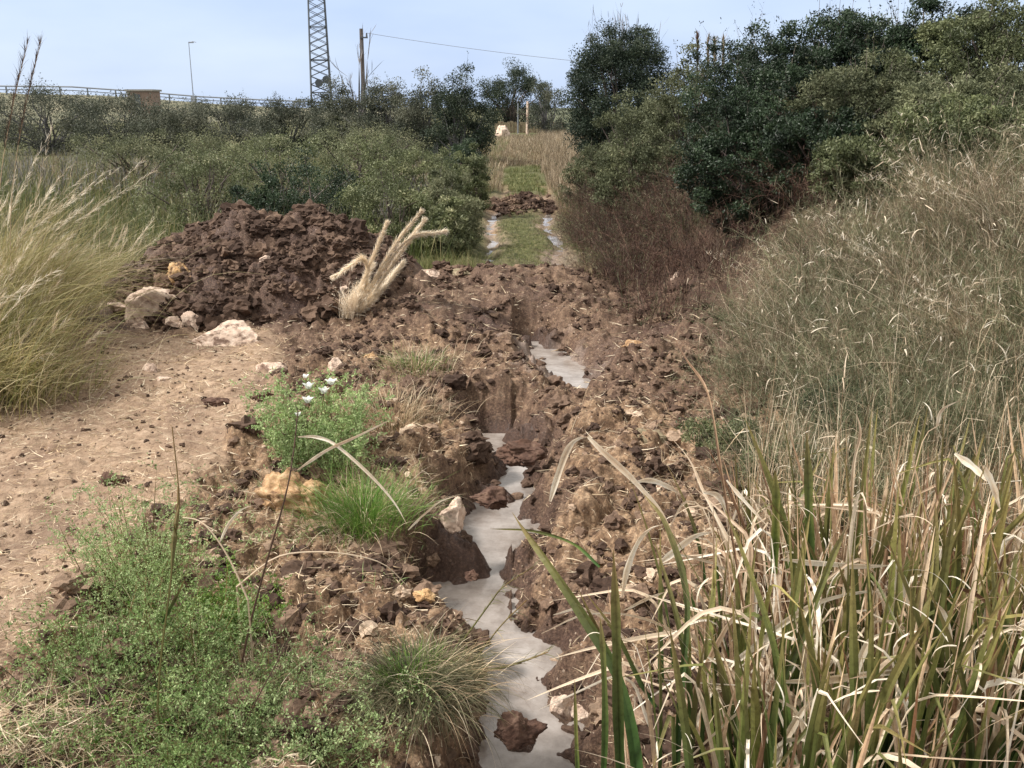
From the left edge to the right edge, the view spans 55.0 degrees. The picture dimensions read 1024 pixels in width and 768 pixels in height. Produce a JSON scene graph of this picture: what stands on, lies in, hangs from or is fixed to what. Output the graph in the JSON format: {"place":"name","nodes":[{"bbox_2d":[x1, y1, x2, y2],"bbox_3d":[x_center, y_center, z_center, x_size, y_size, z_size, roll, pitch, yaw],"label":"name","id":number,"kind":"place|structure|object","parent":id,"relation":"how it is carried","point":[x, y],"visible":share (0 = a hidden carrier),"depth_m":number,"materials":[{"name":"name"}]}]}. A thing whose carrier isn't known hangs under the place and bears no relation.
{"place":"outdoors","nodes":[
{"label":"outdoors","id":0,"kind":"place"},
{"bbox_2d":[0,92,424,123],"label":"road embankment","id":1,"kind":"structure","parent":0,"point":[94,97],"depth_m":129.37,"materials":[{"name":"concrete"}]},
{"bbox_2d":[432,433,584,767],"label":"stream water","id":2,"kind":"structure","parent":0,"point":[471,599],"depth_m":6.58,"materials":[{"name":"liquid"}]},
{"bbox_2d":[0,108,1023,767],"bbox_3d":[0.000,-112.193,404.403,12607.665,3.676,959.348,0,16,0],"label":"ground","id":3,"kind":"structure","parent":0,"point":[500,398],"depth_m":8.79,"materials":[{"name":"soil"}]},
{"bbox_2d":[0,645,107,764],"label":"weed","id":4,"kind":"object","parent":3,"relation":"on","point":[23,717],"visible":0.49,"depth_m":4.75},
{"bbox_2d":[0,72,117,156],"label":"shrub","id":5,"kind":"object","parent":3,"relation":"on","point":[40,135],"visible":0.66,"depth_m":59.07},
{"bbox_2d":[0,173,142,326],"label":"grass clump","id":6,"kind":"object","parent":3,"relation":"on","point":[49,227],"visible":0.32,"depth_m":12.78,"materials":[{"name":"plant"}]},
{"bbox_2d":[0,273,146,421],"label":"grass clump","id":7,"kind":"object","parent":3,"relation":"on","point":[26,374],"visible":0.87,"depth_m":9.81,"materials":[{"name":"plant"}]},
{"bbox_2d":[0,194,163,401],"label":"grass clump","id":8,"kind":"object","parent":3,"relation":"on","point":[11,315],"visible":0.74,"depth_m":10.65,"materials":[{"name":"plant"}]},
{"bbox_2d":[0,301,174,426],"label":"grass clump","id":9,"kind":"object","parent":3,"relation":"on","point":[32,397],"visible":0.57,"depth_m":10.19,"materials":[{"name":"plant"}]},
{"bbox_2d":[0,547,221,702],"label":"weed","id":10,"kind":"object","parent":3,"relation":"on","point":[86,632],"visible":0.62,"depth_m":5.15,"materials":[{"name":"plant"}]},
{"bbox_2d":[0,658,229,767],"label":"straw pile","id":11,"kind":"object","parent":3,"relation":"on","point":[72,707],"visible":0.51,"depth_m":4.62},
{"bbox_2d":[56,89,184,155],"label":"shrub","id":12,"kind":"object","parent":3,"relation":"on","point":[94,112],"visible":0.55,"depth_m":57.16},
{"bbox_2d":[0,122,263,350],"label":"grass clump","id":13,"kind":"object","parent":3,"relation":"on","point":[65,269],"visible":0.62,"depth_m":12.13,"materials":[{"name":"plant"}]},
{"bbox_2d":[57,128,206,194],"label":"bush","id":14,"kind":"object","parent":3,"relation":"on","point":[143,150],"visible":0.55,"depth_m":28.82,"materials":[{"name":"green plant"}]},
{"bbox_2d":[0,329,281,623],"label":"path crumbs","id":15,"kind":"object","parent":3,"relation":"on","point":[6,502],"visible":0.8,"depth_m":8.67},
{"bbox_2d":[124,286,176,322],"bbox_3d":[-5.015,-1.069,13.866,0.957,0.662,0.622,0,16,0],"label":"rock","id":16,"kind":"object","parent":3,"relation":"on","point":[159,296],"visible":0.56,"depth_m":13.62,"materials":[{"name":"stone"}]},
{"bbox_2d":[31,453,282,621],"bbox_3d":[-2.303,0.920,6.113,1.345,0.899,1.293,12,20,36],"label":"weed","id":17,"kind":"object","parent":3,"relation":"on","point":[117,548],"visible":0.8,"depth_m":6.02,"materials":[{"name":"plant"}]},
{"bbox_2d":[0,627,341,767],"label":"weed","id":18,"kind":"object","parent":3,"relation":"on","point":[139,752],"visible":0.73,"depth_m":4.55,"materials":[{"name":"plant"}]},
{"bbox_2d":[20,546,330,731],"bbox_3d":[-1.635,1.308,5.048,1.326,0.750,1.255,6,17,20],"label":"weed","id":19,"kind":"object","parent":3,"relation":"on","point":[201,611],"visible":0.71,"depth_m":5.08,"materials":[{"name":"plant"}]},
{"bbox_2d":[121,96,233,156],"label":"shrub","id":20,"kind":"object","parent":3,"relation":"on","point":[169,120],"visible":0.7,"depth_m":55.24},
{"bbox_2d":[156,427,201,753],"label":"reed stalk","id":21,"kind":"object","parent":3,"relation":"on","point":[173,546],"visible":0.98,"depth_m":4.55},
{"bbox_2d":[0,589,392,767],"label":"patch grass","id":22,"kind":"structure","parent":3,"relation":"on","point":[57,677],"depth_m":4.84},
{"bbox_2d":[124,135,279,230],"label":"bramble","id":23,"kind":"object","parent":3,"relation":"on","point":[209,162],"visible":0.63,"depth_m":23.31,"materials":[{"name":"green plant"}]},
{"bbox_2d":[139,551,291,655],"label":"weed","id":24,"kind":"object","parent":3,"relation":"on","point":[212,596],"visible":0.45,"depth_m":5.72,"materials":[{"name":"green plant"}]},
{"bbox_2d":[161,124,278,191],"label":"bush","id":25,"kind":"object","parent":3,"relation":"on","point":[196,141],"visible":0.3,"depth_m":31.79,"materials":[{"name":"green plant"}]},
{"bbox_2d":[188,320,257,346],"bbox_3d":[-3.659,-0.561,12.585,0.748,0.454,0.700,13,21,39],"label":"rock","id":26,"kind":"object","parent":3,"relation":"on","point":[228,333],"visible":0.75,"depth_m":12.50,"materials":[{"name":"stone"}]},
{"bbox_2d":[83,603,363,753],"bbox_3d":[-1.431,1.491,4.875,1.324,0.481,1.010,0,16,0],"label":"weed","id":27,"kind":"object","parent":3,"relation":"on","point":[219,684],"visible":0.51,"depth_m":4.86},
{"bbox_2d":[184,91,275,153],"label":"shrub","id":28,"kind":"object","parent":3,"relation":"on","point":[233,111],"visible":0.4,"depth_m":60.90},
{"bbox_2d":[0,141,490,246],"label":"grey brush","id":29,"kind":"object","parent":3,"relation":"on","point":[51,177],"visible":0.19,"depth_m":24.30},
{"bbox_2d":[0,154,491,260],"bbox_3d":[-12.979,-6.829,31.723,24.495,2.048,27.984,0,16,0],"label":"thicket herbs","id":30,"kind":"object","parent":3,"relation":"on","point":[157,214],"visible":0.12,"depth_m":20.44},
{"bbox_2d":[0,151,498,263],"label":"thicket grass","id":31,"kind":"structure","parent":3,"relation":"on","point":[69,186],"depth_m":20.70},
{"bbox_2d":[129,656,384,767],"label":"weed","id":32,"kind":"object","parent":3,"relation":"on","point":[192,763],"visible":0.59,"depth_m":4.48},
{"bbox_2d":[221,158,299,214],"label":"bramble","id":33,"kind":"object","parent":3,"relation":"on","point":[268,202],"visible":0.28,"depth_m":20.58,"materials":[{"name":"green plant"}]},
{"bbox_2d":[113,208,423,333],"bbox_3d":[-3.736,-1.802,15.137,5.440,1.896,4.484,0,16,0],"label":"soil heap","id":34,"kind":"object","parent":3,"relation":"on","point":[207,283],"visible":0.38,"depth_m":14.02,"materials":[{"name":"soil"}]},
{"bbox_2d":[103,199,416,332],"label":"heap clods","id":35,"kind":"object","parent":34,"relation":"on","point":[211,316],"visible":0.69,"depth_m":14.09,"materials":[{"name":"soil"}]},
{"bbox_2d":[108,205,412,330],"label":"heap crumbs","id":36,"kind":"object","parent":34,"relation":"on","point":[219,269],"visible":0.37,"depth_m":14.07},
{"bbox_2d":[219,127,335,205],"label":"bramble","id":37,"kind":"object","parent":3,"relation":"on","point":[276,138],"visible":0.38,"depth_m":25.99,"materials":[{"name":"green plant"}]},
{"bbox_2d":[231,88,331,157],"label":"shrub","id":38,"kind":"object","parent":3,"relation":"on","point":[279,114],"visible":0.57,"depth_m":57.26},
{"bbox_2d":[253,467,329,518],"bbox_3d":[-1.710,0.893,7.683,0.571,0.527,0.424,0,16,0],"label":"rock","id":39,"kind":"object","parent":3,"relation":"on","point":[267,488],"visible":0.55,"depth_m":7.54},
{"bbox_2d":[181,625,444,767],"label":"weed","id":40,"kind":"object","parent":3,"relation":"on","point":[305,752],"visible":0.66,"depth_m":4.57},
{"bbox_2d":[255,142,378,218],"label":"bramble","id":41,"kind":"object","parent":3,"relation":"on","point":[337,180],"visible":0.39,"depth_m":21.50,"materials":[{"name":"green plant"}]},
{"bbox_2d":[230,366,405,476],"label":"flowering plant","id":42,"kind":"object","parent":3,"relation":"on","point":[328,430],"visible":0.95,"depth_m":8.18,"materials":[{"name":"green plant"}]},
{"bbox_2d":[1,128,637,207],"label":"dry verge grass","id":43,"kind":"structure","parent":3,"relation":"on","point":[556,149],"depth_m":48.24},
{"bbox_2d":[307,0,331,125],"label":"lattice mast","id":44,"kind":"object","parent":3,"relation":"on","point":[318,82],"visible":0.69,"depth_m":113.13,"materials":[{"name":"metal"}]},
{"bbox_2d":[293,71,381,158],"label":"shrub","id":45,"kind":"object","parent":3,"relation":"on","point":[344,107],"visible":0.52,"depth_m":55.41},
{"bbox_2d":[238,406,458,678],"bbox_3d":[-0.890,0.873,5.170,1.200,1.533,0.466,-3,16,-11],"label":"reed stalk","id":46,"kind":"object","parent":3,"relation":"on","point":[356,462],"visible":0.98,"depth_m":5.03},
{"bbox_2d":[288,128,415,216],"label":"bramble","id":47,"kind":"object","parent":3,"relation":"on","point":[365,160],"visible":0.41,"depth_m":26.18,"materials":[{"name":"green plant"}]},
{"bbox_2d":[0,131,715,276],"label":"meadow grass","id":48,"kind":"structure","parent":3,"relation":"on","point":[54,154],"depth_m":24.11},
{"bbox_2d":[250,450,470,559],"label":"grass tussock","id":49,"kind":"object","parent":3,"relation":"on","point":[345,509],"depth_m":7.08,"materials":[{"name":"plant"}]},
{"bbox_2d":[338,73,411,155],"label":"shrub","id":50,"kind":"object","parent":3,"relation":"on","point":[376,104],"visible":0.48,"depth_m":53.52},
{"bbox_2d":[315,116,435,176],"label":"bush","id":51,"kind":"object","parent":3,"relation":"on","point":[359,133],"visible":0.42,"depth_m":38.53,"materials":[{"name":"green plant"}]},
{"bbox_2d":[330,155,436,256],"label":"bramble","id":52,"kind":"object","parent":3,"relation":"on","point":[401,194],"visible":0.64,"depth_m":20.07,"materials":[{"name":"green plant"}]},
{"bbox_2d":[327,206,448,319],"bbox_3d":[-1.746,-1.671,13.450,1.818,1.538,0.913,0,16,0],"label":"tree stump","id":53,"kind":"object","parent":3,"relation":"on","point":[357,303],"depth_m":13.41,"materials":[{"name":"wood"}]},
{"bbox_2d":[301,370,495,446],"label":"grass tussock","id":54,"kind":"object","parent":3,"relation":"on","point":[416,401],"depth_m":9.50,"materials":[{"name":"plant"}]},
{"bbox_2d":[330,333,490,384],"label":"grass tussock","id":55,"kind":"object","parent":3,"relation":"on","point":[411,365],"depth_m":11.62,"materials":[{"name":"plant"}]},
{"bbox_2d":[286,608,550,767],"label":"sedge tussock","id":56,"kind":"object","parent":3,"relation":"on","point":[429,667],"visible":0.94,"depth_m":4.87,"materials":[{"name":"green plant"}]},
{"bbox_2d":[389,65,451,161],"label":"shrub","id":57,"kind":"object","parent":3,"relation":"on","point":[411,116],"visible":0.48,"depth_m":51.51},
{"bbox_2d":[382,139,464,193],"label":"bramble","id":58,"kind":"object","parent":3,"relation":"on","point":[426,163],"visible":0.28,"depth_m":28.05,"materials":[{"name":"green plant"}]},
{"bbox_2d":[401,157,486,247],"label":"bush","id":59,"kind":"object","parent":3,"relation":"on","point":[438,189],"visible":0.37,"depth_m":21.15,"materials":[{"name":"green plant"}]},
{"bbox_2d":[422,188,488,258],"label":"bramble","id":60,"kind":"object","parent":3,"relation":"on","point":[442,210],"visible":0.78,"depth_m":19.77,"materials":[{"name":"green plant"}]},
{"bbox_2d":[420,51,500,164],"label":"shrub","id":61,"kind":"object","parent":3,"relation":"on","point":[457,102],"visible":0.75,"depth_m":49.74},
{"bbox_2d":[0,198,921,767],"bbox_3d":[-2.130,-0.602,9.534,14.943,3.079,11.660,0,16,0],"label":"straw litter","id":62,"kind":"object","parent":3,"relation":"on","point":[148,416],"visible":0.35,"depth_m":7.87,"materials":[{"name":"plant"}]},
{"bbox_2d":[450,142,494,213],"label":"bramble","id":63,"kind":"object","parent":3,"relation":"on","point":[480,177],"visible":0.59,"depth_m":27.31,"materials":[{"name":"green plant"}]},
{"bbox_2d":[0,206,1021,767],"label":"torn clods","id":64,"kind":"object","parent":3,"relation":"on","point":[594,580],"visible":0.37,"depth_m":6.69,"materials":[{"name":"soil"}]},
{"bbox_2d":[472,56,551,129],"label":"evergreen tree","id":65,"kind":"object","parent":3,"relation":"on","point":[493,92],"visible":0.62,"depth_m":100.02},
{"bbox_2d":[0,211,1023,767],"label":"soil crumbs","id":66,"kind":"object","parent":3,"relation":"on","point":[352,627],"visible":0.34,"depth_m":6.80,"materials":[{"name":"soil"}]},
{"bbox_2d":[493,710,547,750],"bbox_3d":[0.041,1.688,4.838,0.269,0.191,0.161,0,16,0],"label":"soil clod","id":67,"kind":"object","parent":3,"relation":"on","point":[517,735],"visible":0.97,"depth_m":4.78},
{"bbox_2d":[494,439,548,466],"bbox_3d":[0.082,0.601,8.707,0.489,0.230,0.405,0,16,0],"label":"soil clod","id":68,"kind":"object","parent":3,"relation":"on","point":[523,452],"visible":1,"depth_m":8.61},
{"bbox_2d":[493,160,552,265],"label":"track grass","id":69,"kind":"structure","parent":3,"relation":"on","point":[518,186],"depth_m":28.70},
{"bbox_2d":[488,191,558,217],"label":"track clods","id":70,"kind":"object","parent":3,"relation":"on","point":[502,207],"visible":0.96,"depth_m":30.07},
{"bbox_2d":[516,73,568,133],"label":"shrub","id":71,"kind":"object","parent":3,"relation":"on","point":[546,124],"visible":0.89,"depth_m":88.06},
{"bbox_2d":[78,368,1021,759],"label":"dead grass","id":72,"kind":"structure","parent":3,"relation":"on","point":[444,506],"depth_m":6.94,"materials":[{"name":"plant"}]},
{"bbox_2d":[554,140,621,207],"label":"bank shrub","id":73,"kind":"object","parent":3,"relation":"on","point":[576,170],"visible":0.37,"depth_m":29.21,"materials":[{"name":"green plant"}]},
{"bbox_2d":[555,18,682,158],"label":"evergreen tree","id":74,"kind":"object","parent":3,"relation":"on","point":[613,55],"visible":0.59,"depth_m":45.06,"materials":[{"name":"plant"}]},
{"bbox_2d":[585,119,688,226],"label":"bank shrub","id":75,"kind":"object","parent":3,"relation":"on","point":[609,174],"visible":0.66,"depth_m":22.16,"materials":[{"name":"green plant"}]},
{"bbox_2d":[589,80,686,192],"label":"bank shrub","id":76,"kind":"object","parent":3,"relation":"on","point":[622,132],"visible":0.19,"depth_m":25.91,"materials":[{"name":"green plant"}]},
{"bbox_2d":[513,514,824,767],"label":"reed clump","id":77,"kind":"object","parent":3,"relation":"on","point":[623,714],"visible":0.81,"depth_m":4.23,"materials":[{"name":"plant"}]},
{"bbox_2d":[634,31,726,172],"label":"bank shrub","id":78,"kind":"object","parent":3,"relation":"on","point":[672,128],"visible":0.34,"depth_m":22.84,"materials":[{"name":"green plant"}]},
{"bbox_2d":[536,102,874,327],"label":"brush weeds","id":79,"kind":"object","parent":3,"relation":"on","point":[628,304],"visible":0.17,"depth_m":18.91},
{"bbox_2d":[662,405,781,457],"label":"herb clump","id":80,"kind":"object","parent":3,"relation":"on","point":[707,427],"visible":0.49,"depth_m":8.60,"materials":[{"name":"green plant"}]},
{"bbox_2d":[668,1,787,163],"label":"thorn shrub","id":81,"kind":"object","parent":3,"relation":"on","point":[717,68],"visible":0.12,"depth_m":17.93,"materials":[{"name":"green plant"}]},
{"bbox_2d":[516,59,955,338],"bbox_3d":[3.454,-4.530,20.715,6.918,4.077,23.009,0,16,0],"label":"brown brush","id":82,"kind":"object","parent":3,"relation":"on","point":[674,251],"visible":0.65,"depth_m":16.14,"materials":[{"name":"plant"}]},
{"bbox_2d":[661,80,812,236],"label":"thorn shrub","id":83,"kind":"object","parent":3,"relation":"on","point":[707,150],"visible":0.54,"depth_m":14.82,"materials":[{"name":"green plant"}]},
{"bbox_2d":[497,511,1023,767],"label":"reed clump","id":84,"kind":"object","parent":3,"relation":"on","point":[747,748],"visible":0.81,"depth_m":4.07,"materials":[{"name":"plant"}]},
{"bbox_2d":[704,37,835,187],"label":"thorn shrub","id":85,"kind":"object","parent":3,"relation":"on","point":[794,74],"visible":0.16,"depth_m":15.59,"materials":[{"name":"green plant"}]},
{"bbox_2d":[528,436,1020,744],"bbox_3d":[1.303,1.115,4.955,2.408,1.439,1.829,4,16,15],"label":"reed clump","id":86,"kind":"object","parent":3,"relation":"on","point":[624,471],"visible":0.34,"depth_m":4.93,"materials":[{"name":"plant"}]},
{"bbox_2d":[637,436,936,621],"bbox_3d":[1.552,0.965,5.840,1.695,1.377,1.833,-15,22,-42],"label":"reed clump","id":87,"kind":"object","parent":3,"relation":"on","point":[759,546],"visible":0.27,"depth_m":5.98,"materials":[{"name":"plant"}]},
{"bbox_2d":[719,0,922,110],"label":"thorn shrub","id":88,"kind":"object","parent":3,"relation":"on","point":[781,47],"visible":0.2,"depth_m":16.21,"materials":[{"name":"green plant"}]},
{"bbox_2d":[756,71,888,200],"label":"thorn shrub","id":89,"kind":"object","parent":3,"relation":"on","point":[786,131],"visible":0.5,"depth_m":13.75,"materials":[{"name":"green plant"}]},
{"bbox_2d":[631,79,1023,559],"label":"dry grass","id":90,"kind":"structure","parent":3,"relation":"on","point":[920,400],"depth_m":8.95,"materials":[{"name":"plant"}]},
{"bbox_2d":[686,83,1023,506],"bbox_3d":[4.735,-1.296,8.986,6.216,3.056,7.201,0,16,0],"label":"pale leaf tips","id":91,"kind":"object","parent":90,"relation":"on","point":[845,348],"visible":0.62,"depth_m":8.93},
{"bbox_2d":[633,473,1023,767],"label":"reed clump","id":92,"kind":"object","parent":3,"relation":"on","point":[902,672],"visible":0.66,"depth_m":4.24,"materials":[{"name":"plant"}]},
{"bbox_2d":[667,338,1023,712],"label":"reed clump","id":93,"kind":"object","parent":3,"relation":"on","point":[777,508],"visible":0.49,"depth_m":5.08,"materials":[{"name":"plant"}]},
{"bbox_2d":[699,294,1023,580],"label":"dead stems","id":94,"kind":"object","parent":3,"relation":"on","point":[847,456],"visible":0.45,"depth_m":7.13,"materials":[{"name":"plant"}]},
{"bbox_2d":[774,30,949,140],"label":"bank shrub","id":95,"kind":"object","parent":3,"relation":"on","point":[840,84],"visible":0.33,"depth_m":14.03,"materials":[{"name":"green plant"}]},
{"bbox_2d":[805,118,935,203],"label":"bank shrub","id":96,"kind":"object","parent":3,"relation":"on","point":[844,147],"visible":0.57,"depth_m":12.59,"materials":[{"name":"green plant"}]},
{"bbox_2d":[730,395,1023,743],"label":"reed clump","id":97,"kind":"object","parent":3,"relation":"on","point":[954,584],"visible":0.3,"depth_m":5.02,"materials":[{"name":"plant"}]},
{"bbox_2d":[748,407,1014,580],"bbox_3d":[2.369,0.840,6.167,2.035,1.314,2.001,-7,17,-24],"label":"reed clump","id":98,"kind":"object","parent":3,"relation":"on","point":[903,487],"visible":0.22,"depth_m":6.21,"materials":[{"name":"plant"}]},
{"bbox_2d":[751,465,1023,767],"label":"reed clump","id":99,"kind":"object","parent":3,"relation":"on","point":[999,734],"visible":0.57,"depth_m":4.23,"materials":[{"name":"plant"}]},
{"bbox_2d":[801,203,1005,315],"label":"grass tuft","id":100,"kind":"object","parent":3,"relation":"on","point":[903,279],"visible":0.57,"depth_m":9.95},
{"bbox_2d":[822,0,1015,111],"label":"bank shrub","id":101,"kind":"object","parent":3,"relation":"on","point":[899,35],"visible":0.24,"depth_m":15.65,"materials":[{"name":"green plant"}]},
{"bbox_2d":[843,109,1020,251],"bbox_3d":[4.731,-2.188,10.500,2.442,1.438,2.400,0,16,0],"label":"grass tuft","id":102,"kind":"object","parent":3,"relation":"on","point":[932,196],"visible":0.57,"depth_m":10.53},
{"bbox_2d":[852,42,1023,140],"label":"bank shrub","id":103,"kind":"object","parent":3,"relation":"on","point":[925,90],"visible":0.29,"depth_m":12.76,"materials":[{"name":"green plant"}]},
{"bbox_2d":[877,0,1023,95],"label":"bank shrub","id":104,"kind":"object","parent":3,"relation":"on","point":[948,33],"visible":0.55,"depth_m":14.33,"materials":[{"name":"green plant"}]},
{"bbox_2d":[877,401,1023,640],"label":"reed clump","id":105,"kind":"object","parent":3,"relation":"on","point":[1017,530],"visible":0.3,"depth_m":5.49,"materials":[{"name":"plant"}]},
{"bbox_2d":[880,260,1023,380],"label":"grass tuft","id":106,"kind":"object","parent":3,"relation":"on","point":[966,320],"visible":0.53,"depth_m":8.47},
{"bbox_2d":[883,120,1023,259],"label":"grass tuft","id":107,"kind":"object","parent":3,"relation":"on","point":[992,210],"visible":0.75,"depth_m":9.65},
{"bbox_2d":[887,68,1023,171],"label":"bank shrub","id":108,"kind":"object","parent":3,"relation":"on","point":[974,106],"visible":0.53,"depth_m":11.68,"materials":[{"name":"green plant"}]},
{"bbox_2d":[925,502,1023,767],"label":"reed clump","id":109,"kind":"object","parent":3,"relation":"on","point":[1012,621],"visible":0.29,"depth_m":4.50,"materials":[{"name":"plant"}]},
{"bbox_2d":[0,0,1023,107],"label":"sky","id":110,"kind":"structure","parent":0,"point":[257,49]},
{"bbox_2d":[530,341,592,387],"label":"pool water","id":111,"kind":"structure","parent":0,"point":[566,368],"depth_m":12.68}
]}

